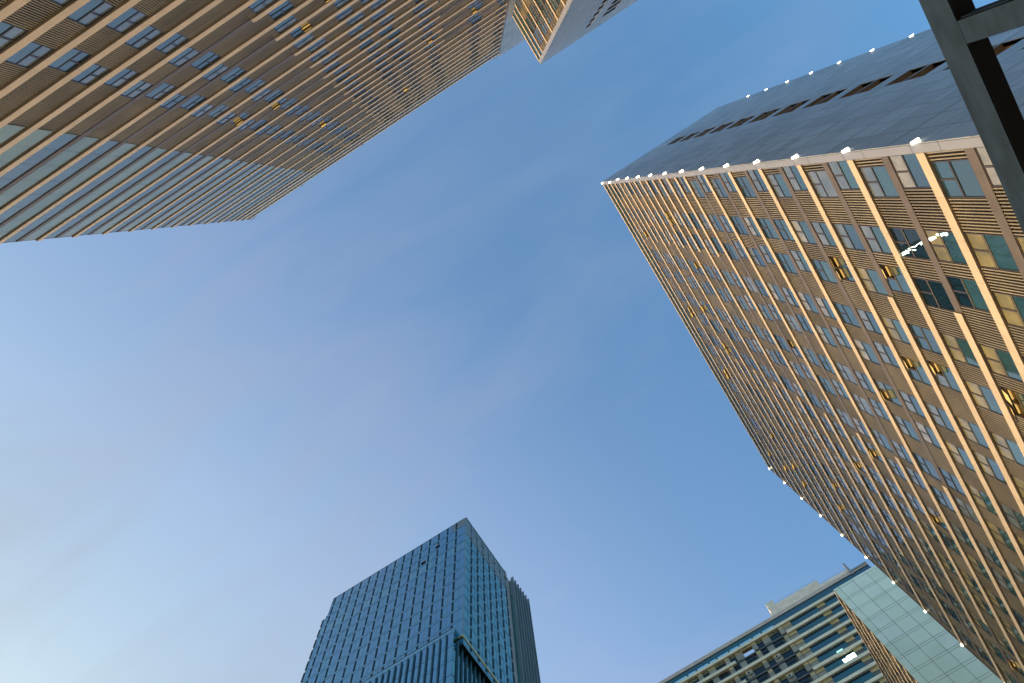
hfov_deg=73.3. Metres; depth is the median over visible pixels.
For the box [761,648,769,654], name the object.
window
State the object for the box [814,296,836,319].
window
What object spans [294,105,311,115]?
window
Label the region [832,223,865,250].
window
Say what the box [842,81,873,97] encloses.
side window
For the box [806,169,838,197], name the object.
window
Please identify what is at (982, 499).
window
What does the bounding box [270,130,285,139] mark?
window
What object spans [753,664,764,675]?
window
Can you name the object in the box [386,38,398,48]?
window
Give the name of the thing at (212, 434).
sky
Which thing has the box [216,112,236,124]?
window
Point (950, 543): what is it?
window
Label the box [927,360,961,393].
window
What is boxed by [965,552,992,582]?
window
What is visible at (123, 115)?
banded tower
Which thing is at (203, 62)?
window
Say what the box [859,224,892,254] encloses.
window
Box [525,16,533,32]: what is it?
window
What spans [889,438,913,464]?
window
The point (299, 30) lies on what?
window
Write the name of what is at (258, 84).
window
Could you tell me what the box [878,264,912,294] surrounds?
window
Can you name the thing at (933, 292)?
window
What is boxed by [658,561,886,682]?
striped flats tower
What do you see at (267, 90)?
window
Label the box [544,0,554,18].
window
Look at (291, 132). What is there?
window
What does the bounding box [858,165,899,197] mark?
window
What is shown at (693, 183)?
window
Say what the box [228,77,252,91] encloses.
window
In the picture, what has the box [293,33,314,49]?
window
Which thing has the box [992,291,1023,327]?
window
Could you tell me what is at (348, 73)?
window
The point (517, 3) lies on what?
window
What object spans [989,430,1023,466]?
window
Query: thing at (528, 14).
window
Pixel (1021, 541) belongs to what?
window
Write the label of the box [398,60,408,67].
window
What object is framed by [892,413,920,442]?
window
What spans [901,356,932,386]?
window
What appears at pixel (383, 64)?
window
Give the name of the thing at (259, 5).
window
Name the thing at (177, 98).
window
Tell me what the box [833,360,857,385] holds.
window
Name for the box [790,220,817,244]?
window
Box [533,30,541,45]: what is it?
window
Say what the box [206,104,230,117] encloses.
window
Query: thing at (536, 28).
window
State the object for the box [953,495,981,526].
window
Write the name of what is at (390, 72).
window
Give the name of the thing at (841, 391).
window
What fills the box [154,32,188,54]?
window
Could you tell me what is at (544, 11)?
window
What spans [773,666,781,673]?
window
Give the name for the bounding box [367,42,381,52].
window
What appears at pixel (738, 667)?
window
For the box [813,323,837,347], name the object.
window
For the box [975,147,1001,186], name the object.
window
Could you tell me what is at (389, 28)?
window
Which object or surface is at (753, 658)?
window
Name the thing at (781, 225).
window
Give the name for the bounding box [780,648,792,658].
window
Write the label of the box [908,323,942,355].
window
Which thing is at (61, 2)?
window
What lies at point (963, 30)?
steel frame
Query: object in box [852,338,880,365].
window
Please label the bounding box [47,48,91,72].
window
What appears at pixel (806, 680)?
window
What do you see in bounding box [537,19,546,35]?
window
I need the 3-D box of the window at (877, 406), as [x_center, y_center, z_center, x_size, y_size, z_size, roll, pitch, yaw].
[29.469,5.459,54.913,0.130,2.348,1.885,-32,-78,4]
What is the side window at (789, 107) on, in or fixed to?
in the apartment tower at (835, 256)
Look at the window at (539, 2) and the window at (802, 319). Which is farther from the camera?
the window at (539, 2)
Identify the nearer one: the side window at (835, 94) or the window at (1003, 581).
the window at (1003, 581)
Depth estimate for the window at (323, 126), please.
101.20 m
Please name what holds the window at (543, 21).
in the corner tower at (549, 29)
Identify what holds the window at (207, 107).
in the banded tower at (123, 115)
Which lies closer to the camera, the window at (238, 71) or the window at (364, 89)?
the window at (238, 71)
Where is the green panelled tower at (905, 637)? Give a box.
[833,565,1002,682]
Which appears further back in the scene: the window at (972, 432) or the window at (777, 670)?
the window at (777, 670)
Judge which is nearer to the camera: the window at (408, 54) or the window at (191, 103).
the window at (191, 103)
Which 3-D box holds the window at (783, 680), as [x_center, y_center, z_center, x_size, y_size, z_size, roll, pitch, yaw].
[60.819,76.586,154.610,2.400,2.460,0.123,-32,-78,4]
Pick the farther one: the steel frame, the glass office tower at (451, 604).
the glass office tower at (451, 604)
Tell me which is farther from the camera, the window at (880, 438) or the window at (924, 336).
the window at (880, 438)
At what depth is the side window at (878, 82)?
50.48 m
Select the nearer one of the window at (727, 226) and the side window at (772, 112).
the window at (727, 226)
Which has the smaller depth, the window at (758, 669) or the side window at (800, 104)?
the side window at (800, 104)
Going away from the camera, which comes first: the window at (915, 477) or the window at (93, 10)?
the window at (93, 10)
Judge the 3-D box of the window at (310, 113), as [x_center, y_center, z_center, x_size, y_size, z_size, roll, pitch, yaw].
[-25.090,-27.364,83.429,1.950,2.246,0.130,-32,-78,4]
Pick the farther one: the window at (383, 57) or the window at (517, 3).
the window at (517, 3)
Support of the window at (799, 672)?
in the striped flats tower at (811, 635)
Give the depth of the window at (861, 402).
58.04 m
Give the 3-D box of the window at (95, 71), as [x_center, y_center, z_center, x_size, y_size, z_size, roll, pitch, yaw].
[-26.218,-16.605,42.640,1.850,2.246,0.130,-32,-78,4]
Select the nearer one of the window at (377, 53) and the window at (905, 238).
the window at (905, 238)
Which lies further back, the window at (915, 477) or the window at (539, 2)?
the window at (539, 2)
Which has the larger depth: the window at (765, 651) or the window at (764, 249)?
the window at (765, 651)
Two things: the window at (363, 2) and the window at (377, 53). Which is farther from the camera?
the window at (377, 53)
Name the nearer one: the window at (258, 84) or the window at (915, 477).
the window at (915, 477)
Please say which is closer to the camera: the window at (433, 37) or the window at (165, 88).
the window at (165, 88)
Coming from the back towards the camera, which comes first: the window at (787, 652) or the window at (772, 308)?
the window at (787, 652)
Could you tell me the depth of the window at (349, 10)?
59.54 m
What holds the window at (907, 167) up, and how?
in the apartment tower at (835, 256)
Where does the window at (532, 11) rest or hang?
in the corner tower at (549, 29)
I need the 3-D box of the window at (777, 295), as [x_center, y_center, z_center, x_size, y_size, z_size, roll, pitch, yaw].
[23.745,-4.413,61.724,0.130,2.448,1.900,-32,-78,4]
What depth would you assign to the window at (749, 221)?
57.55 m
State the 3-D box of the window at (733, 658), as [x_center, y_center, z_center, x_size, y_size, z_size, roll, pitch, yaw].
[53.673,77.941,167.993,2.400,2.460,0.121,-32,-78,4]
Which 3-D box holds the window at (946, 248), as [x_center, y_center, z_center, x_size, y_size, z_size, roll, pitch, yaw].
[21.480,-4.693,33.922,0.130,2.348,1.880,-32,-78,4]
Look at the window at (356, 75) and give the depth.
80.38 m
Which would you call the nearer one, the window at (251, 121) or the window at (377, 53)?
the window at (251, 121)
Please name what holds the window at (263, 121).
in the banded tower at (123, 115)
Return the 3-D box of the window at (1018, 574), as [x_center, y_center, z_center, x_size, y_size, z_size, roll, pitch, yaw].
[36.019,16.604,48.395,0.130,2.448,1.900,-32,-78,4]
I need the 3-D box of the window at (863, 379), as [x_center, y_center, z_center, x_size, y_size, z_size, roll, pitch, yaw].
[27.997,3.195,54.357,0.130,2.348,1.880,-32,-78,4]
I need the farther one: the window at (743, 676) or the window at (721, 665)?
the window at (721, 665)
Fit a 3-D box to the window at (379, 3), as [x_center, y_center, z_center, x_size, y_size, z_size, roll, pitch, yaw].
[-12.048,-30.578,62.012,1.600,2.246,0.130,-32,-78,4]
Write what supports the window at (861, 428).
in the apartment tower at (835, 256)
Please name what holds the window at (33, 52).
in the banded tower at (123, 115)
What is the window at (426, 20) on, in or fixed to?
in the banded tower at (123, 115)
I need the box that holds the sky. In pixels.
[0,0,997,682]
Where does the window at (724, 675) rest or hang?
in the striped flats tower at (811, 635)
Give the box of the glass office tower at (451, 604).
[300,517,540,682]
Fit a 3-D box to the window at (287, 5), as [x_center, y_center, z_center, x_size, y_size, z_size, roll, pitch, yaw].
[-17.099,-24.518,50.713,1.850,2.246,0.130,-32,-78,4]
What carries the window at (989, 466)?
in the apartment tower at (835, 256)
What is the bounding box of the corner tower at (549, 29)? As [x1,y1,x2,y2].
[512,0,637,64]
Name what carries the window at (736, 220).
in the apartment tower at (835, 256)
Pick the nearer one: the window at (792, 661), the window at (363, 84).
the window at (363, 84)
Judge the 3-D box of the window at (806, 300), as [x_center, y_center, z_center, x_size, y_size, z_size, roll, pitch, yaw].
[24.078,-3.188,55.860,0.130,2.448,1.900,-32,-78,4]
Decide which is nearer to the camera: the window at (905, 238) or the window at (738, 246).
the window at (905, 238)
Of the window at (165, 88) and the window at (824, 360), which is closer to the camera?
the window at (165, 88)
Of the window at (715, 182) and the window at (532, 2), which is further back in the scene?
the window at (532, 2)
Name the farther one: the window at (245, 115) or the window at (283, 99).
the window at (283, 99)
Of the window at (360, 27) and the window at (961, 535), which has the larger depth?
the window at (360, 27)
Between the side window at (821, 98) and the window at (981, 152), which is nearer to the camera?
the window at (981, 152)
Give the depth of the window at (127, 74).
45.69 m
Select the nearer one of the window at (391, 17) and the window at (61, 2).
the window at (61, 2)
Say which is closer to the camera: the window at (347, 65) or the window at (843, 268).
the window at (843, 268)
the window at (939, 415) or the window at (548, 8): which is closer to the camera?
the window at (939, 415)
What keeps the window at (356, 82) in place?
in the banded tower at (123, 115)
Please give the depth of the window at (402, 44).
80.02 m
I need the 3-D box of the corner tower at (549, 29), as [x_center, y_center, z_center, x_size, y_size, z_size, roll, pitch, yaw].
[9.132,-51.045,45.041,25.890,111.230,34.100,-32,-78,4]
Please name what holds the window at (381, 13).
in the banded tower at (123, 115)
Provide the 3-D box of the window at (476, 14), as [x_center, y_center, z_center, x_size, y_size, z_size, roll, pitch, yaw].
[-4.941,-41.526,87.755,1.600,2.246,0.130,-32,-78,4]
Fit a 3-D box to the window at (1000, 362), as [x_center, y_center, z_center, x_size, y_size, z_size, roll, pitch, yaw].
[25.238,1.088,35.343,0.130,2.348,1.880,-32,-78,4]
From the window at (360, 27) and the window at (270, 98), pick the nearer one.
the window at (360, 27)
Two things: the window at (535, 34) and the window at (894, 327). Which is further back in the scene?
the window at (535, 34)
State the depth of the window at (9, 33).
34.30 m
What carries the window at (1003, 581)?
in the apartment tower at (835, 256)
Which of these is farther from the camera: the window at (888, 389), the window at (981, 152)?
the window at (888, 389)
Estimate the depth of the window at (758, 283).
64.91 m
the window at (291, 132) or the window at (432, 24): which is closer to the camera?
the window at (432, 24)
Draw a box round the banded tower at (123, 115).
[0,0,524,243]
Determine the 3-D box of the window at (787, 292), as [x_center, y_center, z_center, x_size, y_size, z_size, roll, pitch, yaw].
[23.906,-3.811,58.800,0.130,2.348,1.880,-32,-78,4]
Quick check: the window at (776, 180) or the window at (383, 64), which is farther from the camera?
the window at (383, 64)
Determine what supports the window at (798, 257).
in the apartment tower at (835, 256)
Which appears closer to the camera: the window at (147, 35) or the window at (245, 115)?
the window at (147, 35)
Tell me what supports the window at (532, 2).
in the corner tower at (549, 29)
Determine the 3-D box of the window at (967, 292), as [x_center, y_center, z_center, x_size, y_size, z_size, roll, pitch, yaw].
[22.952,-2.428,34.479,0.130,2.348,1.885,-32,-78,4]
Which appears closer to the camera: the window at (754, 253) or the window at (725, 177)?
the window at (725, 177)
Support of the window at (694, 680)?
in the striped flats tower at (811, 635)
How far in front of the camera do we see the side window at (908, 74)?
46.87 m
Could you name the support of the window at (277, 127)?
in the banded tower at (123, 115)
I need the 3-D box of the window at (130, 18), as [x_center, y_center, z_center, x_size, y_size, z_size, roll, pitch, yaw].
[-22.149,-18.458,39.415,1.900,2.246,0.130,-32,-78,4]
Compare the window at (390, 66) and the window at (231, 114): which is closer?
the window at (231, 114)
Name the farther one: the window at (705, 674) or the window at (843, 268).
the window at (705, 674)
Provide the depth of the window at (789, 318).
62.47 m
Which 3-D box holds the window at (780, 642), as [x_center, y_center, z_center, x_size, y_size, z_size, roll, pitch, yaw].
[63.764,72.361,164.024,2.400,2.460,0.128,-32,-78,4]
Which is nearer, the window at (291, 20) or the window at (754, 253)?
the window at (291, 20)
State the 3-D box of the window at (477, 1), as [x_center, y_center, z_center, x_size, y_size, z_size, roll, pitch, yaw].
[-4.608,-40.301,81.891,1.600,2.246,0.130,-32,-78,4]
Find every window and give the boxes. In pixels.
[0,21,27,50]
[4,41,54,67]
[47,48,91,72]
[50,0,71,6]
[66,0,114,26]
[70,63,110,85]
[103,67,139,87]
[106,7,147,33]
[120,80,153,98]
[124,25,163,49]
[144,82,176,100]
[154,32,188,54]
[159,93,187,108]
[167,46,200,67]
[179,94,206,109]
[189,51,220,70]
[190,103,214,117]
[201,63,228,80]
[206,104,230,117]
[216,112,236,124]
[219,66,245,83]
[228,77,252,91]
[229,112,251,126]
[237,119,255,130]
[243,79,266,93]
[248,0,276,13]
[249,119,267,130]
[251,88,271,101]
[255,125,271,134]
[263,89,284,102]
[265,125,282,134]
[268,0,294,20]
[269,97,287,110]
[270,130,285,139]
[273,15,297,33]
[280,98,298,109]
[280,130,295,138]
[284,0,506,156]
[285,105,301,115]
[289,21,312,37]
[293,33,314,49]
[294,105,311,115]
[298,111,313,121]
[307,37,326,52]
[307,112,322,121]
[309,117,323,126]
[310,48,328,62]
[321,52,339,64]
[323,61,340,73]
[333,0,350,8]
[334,63,349,75]
[334,71,350,82]
[335,6,353,21]
[344,73,358,83]
[345,80,358,90]
[347,12,364,26]
[348,24,363,36]
[353,82,365,91]
[353,88,365,97]
[358,28,373,40]
[359,39,372,49]
[360,0,370,4]
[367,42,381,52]
[367,51,380,60]
[370,0,387,10]
[370,9,385,21]
[375,53,387,63]
[375,61,386,70]
[379,14,394,26]
[379,24,393,36]
[381,70,392,78]
[382,63,393,72]
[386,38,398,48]
[387,29,400,39]
[393,49,403,58]
[394,41,405,50]
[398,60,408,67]
[399,52,410,61]
[412,2,425,13]
[417,18,428,28]
[419,7,431,18]
[421,30,431,39]
[423,22,434,31]
[425,42,434,50]
[426,34,437,43]
[468,0,478,8]
[468,12,478,21]
[471,3,481,14]
[516,0,521,11]
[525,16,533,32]
[527,12,535,27]
[529,4,538,21]
[531,0,539,15]
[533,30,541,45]
[535,26,543,40]
[536,0,542,9]
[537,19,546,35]
[539,14,548,30]
[542,6,551,24]
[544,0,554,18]
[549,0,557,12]
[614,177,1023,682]
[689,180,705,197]
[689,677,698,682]
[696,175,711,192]
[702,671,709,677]
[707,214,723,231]
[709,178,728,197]
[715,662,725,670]
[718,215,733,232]
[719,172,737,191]
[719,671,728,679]
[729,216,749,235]
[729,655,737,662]
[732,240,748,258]
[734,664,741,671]
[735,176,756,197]
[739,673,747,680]
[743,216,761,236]
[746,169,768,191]
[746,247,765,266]
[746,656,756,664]
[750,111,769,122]
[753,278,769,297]
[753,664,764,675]
[756,640,764,648]
[757,217,779,239]
[757,244,776,264]
[757,674,767,682]
[758,109,776,120]
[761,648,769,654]
[766,173,792,197]
[766,282,785,302]
[766,302,782,321]
[767,657,776,666]
[769,630,780,640]
[773,103,797,116]
[773,219,795,241]
[773,639,784,647]
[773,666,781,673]
[775,252,798,274]
[779,676,788,682]
[780,286,799,307]
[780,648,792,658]
[782,165,808,190]
[782,312,802,333]
[784,102,802,113]
[785,658,796,666]
[789,249,811,272]
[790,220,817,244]
[793,666,806,677]
[795,313,814,334]
[796,291,819,314]
[799,677,810,682]
[800,345,820,367]
[805,93,831,107]
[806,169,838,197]
[810,221,837,246]
[810,258,837,283]
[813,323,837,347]
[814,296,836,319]
[817,89,845,104]
[817,353,835,374]
[827,160,860,189]
[828,256,855,282]
[829,325,852,349]
[830,378,849,399]
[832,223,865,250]
[833,301,860,327]
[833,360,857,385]
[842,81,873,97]
[843,652,856,662]
[850,391,873,416]
[851,416,871,439]
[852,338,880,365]
[853,369,876,394]
[855,266,888,295]
[855,308,883,335]
[857,77,889,93]
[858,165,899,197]
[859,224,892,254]
[867,396,891,422]
[869,427,893,452]
[872,340,900,368]
[873,378,902,407]
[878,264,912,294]
[880,315,911,345]
[885,456,907,481]
[887,65,927,85]
[888,153,930,188]
[888,227,929,259]
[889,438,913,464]
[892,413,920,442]
[897,389,925,418]
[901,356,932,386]
[904,465,927,491]
[908,61,944,79]
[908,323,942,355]
[912,451,940,481]
[913,277,954,311]
[914,420,941,449]
[924,229,967,264]
[924,401,955,433]
[925,505,949,532]
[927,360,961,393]
[929,484,955,512]
[931,158,985,197]
[938,466,966,496]
[940,332,980,368]
[944,440,975,472]
[945,275,990,312]
[948,520,975,550]
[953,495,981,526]
[955,415,989,449]
[963,379,1003,415]
[964,232,1019,271]
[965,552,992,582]
[966,483,998,516]
[972,449,1007,484]
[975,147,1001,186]
[976,539,1004,570]
[979,343,1023,382]
[984,518,1016,552]
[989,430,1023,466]
[990,567,1019,599]
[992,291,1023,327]
[994,38,1020,55]
[998,501,1023,531]
[999,385,1023,422]
[1005,559,1023,584]
[1011,474,1023,498]
[1012,608,1023,627]
[1014,235,1023,255]
[1014,533,1023,551]
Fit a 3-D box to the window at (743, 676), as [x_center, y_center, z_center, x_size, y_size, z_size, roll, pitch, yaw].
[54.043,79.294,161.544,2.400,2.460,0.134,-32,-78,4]
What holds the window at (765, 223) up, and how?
in the apartment tower at (835, 256)
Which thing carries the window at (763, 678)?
in the striped flats tower at (811, 635)
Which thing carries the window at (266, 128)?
in the banded tower at (123, 115)
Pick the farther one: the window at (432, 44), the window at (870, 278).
the window at (432, 44)
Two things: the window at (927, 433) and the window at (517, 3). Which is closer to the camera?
the window at (927, 433)
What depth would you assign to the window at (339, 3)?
56.80 m
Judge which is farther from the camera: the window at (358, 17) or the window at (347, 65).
the window at (347, 65)
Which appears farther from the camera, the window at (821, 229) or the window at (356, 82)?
the window at (356, 82)
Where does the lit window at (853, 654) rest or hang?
in the striped flats tower at (811, 635)
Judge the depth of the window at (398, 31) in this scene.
74.12 m
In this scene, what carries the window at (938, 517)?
in the apartment tower at (835, 256)
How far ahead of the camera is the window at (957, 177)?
30.21 m
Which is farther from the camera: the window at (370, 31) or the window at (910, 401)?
the window at (370, 31)
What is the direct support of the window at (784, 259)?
in the apartment tower at (835, 256)
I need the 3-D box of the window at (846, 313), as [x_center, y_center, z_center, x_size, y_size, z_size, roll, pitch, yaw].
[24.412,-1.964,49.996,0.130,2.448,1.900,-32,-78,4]
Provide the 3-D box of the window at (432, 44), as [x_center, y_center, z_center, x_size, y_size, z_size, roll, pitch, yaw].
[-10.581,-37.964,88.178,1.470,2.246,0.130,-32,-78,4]
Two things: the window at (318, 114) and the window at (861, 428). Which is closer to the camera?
the window at (861, 428)
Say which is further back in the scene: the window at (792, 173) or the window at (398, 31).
the window at (398, 31)
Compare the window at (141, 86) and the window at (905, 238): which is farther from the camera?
the window at (141, 86)
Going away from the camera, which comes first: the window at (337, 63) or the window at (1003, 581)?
the window at (1003, 581)
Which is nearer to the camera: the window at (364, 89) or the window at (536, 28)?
the window at (364, 89)
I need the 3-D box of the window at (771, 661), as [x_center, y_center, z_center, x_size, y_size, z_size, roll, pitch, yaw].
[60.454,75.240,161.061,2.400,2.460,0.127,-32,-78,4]
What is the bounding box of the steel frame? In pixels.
[919,0,1023,232]
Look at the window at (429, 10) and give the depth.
73.80 m
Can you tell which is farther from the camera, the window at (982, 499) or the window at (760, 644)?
the window at (760, 644)
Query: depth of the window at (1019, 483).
41.24 m
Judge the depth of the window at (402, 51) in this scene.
82.88 m
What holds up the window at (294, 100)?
in the banded tower at (123, 115)
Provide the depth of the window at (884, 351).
47.77 m
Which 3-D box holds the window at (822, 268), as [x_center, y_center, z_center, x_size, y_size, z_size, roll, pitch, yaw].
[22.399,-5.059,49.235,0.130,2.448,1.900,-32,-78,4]
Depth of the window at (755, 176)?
50.83 m
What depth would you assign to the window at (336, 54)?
68.65 m
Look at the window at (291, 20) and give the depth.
53.87 m
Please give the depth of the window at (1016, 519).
44.38 m
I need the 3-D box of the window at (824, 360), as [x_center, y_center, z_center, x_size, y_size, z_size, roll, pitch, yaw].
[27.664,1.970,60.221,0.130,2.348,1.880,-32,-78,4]
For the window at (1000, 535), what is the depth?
47.81 m
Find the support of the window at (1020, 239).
in the apartment tower at (835, 256)
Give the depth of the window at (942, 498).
53.70 m
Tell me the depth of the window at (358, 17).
62.43 m
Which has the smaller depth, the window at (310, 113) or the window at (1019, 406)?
the window at (1019, 406)
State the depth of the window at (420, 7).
70.88 m
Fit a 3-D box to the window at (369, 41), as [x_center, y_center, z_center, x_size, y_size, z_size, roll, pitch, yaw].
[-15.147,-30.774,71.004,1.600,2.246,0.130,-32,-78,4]
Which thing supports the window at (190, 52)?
in the banded tower at (123, 115)
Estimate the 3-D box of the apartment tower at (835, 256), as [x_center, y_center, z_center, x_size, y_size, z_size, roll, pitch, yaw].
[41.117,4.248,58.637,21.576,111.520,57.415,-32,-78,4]
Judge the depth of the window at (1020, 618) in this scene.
53.53 m
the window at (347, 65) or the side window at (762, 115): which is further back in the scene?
the window at (347, 65)
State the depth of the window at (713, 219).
66.24 m
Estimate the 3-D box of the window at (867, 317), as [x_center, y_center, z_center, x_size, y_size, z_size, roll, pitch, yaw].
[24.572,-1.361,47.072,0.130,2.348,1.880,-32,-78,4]
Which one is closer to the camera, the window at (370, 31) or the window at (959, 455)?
the window at (959, 455)
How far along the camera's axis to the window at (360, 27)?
65.41 m
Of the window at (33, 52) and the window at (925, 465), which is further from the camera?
the window at (925, 465)
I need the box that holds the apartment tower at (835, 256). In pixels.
[601,26,1023,682]
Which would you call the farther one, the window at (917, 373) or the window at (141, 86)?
the window at (141, 86)
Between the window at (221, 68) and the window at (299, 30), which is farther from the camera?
the window at (299, 30)
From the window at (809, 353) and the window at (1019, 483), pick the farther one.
the window at (809, 353)
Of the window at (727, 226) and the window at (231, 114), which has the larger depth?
the window at (231, 114)
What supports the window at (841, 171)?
in the apartment tower at (835, 256)
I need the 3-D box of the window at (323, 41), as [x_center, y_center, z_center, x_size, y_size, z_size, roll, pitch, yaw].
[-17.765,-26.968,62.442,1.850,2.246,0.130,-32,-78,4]
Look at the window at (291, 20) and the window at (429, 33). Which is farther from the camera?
the window at (429, 33)
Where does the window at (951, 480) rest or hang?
in the apartment tower at (835, 256)
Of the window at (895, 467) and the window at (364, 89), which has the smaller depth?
the window at (895, 467)
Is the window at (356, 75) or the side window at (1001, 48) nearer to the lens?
the side window at (1001, 48)
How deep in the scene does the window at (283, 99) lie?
72.02 m
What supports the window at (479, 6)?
in the banded tower at (123, 115)
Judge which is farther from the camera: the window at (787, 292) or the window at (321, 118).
the window at (321, 118)
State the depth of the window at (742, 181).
53.75 m
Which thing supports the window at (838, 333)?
in the apartment tower at (835, 256)
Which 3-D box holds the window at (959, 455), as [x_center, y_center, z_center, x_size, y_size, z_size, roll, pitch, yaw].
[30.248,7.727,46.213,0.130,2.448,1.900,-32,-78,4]
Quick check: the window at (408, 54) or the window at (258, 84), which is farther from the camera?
the window at (408, 54)
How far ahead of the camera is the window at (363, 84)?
86.27 m
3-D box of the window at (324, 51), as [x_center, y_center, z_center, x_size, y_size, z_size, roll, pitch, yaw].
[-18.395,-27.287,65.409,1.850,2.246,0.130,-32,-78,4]
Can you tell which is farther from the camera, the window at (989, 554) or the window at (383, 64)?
the window at (383, 64)
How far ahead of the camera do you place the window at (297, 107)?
77.90 m
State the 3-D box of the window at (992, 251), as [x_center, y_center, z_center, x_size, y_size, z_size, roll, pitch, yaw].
[21.653,-4.070,30.982,0.130,2.448,1.900,-32,-78,4]
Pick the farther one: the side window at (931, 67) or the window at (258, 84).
the window at (258, 84)
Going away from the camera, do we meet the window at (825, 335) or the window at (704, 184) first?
the window at (825, 335)
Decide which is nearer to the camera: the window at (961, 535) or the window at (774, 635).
the window at (961, 535)
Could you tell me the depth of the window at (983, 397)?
39.07 m
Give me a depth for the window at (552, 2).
77.98 m
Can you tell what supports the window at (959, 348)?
in the apartment tower at (835, 256)
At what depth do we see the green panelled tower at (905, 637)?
113.98 m

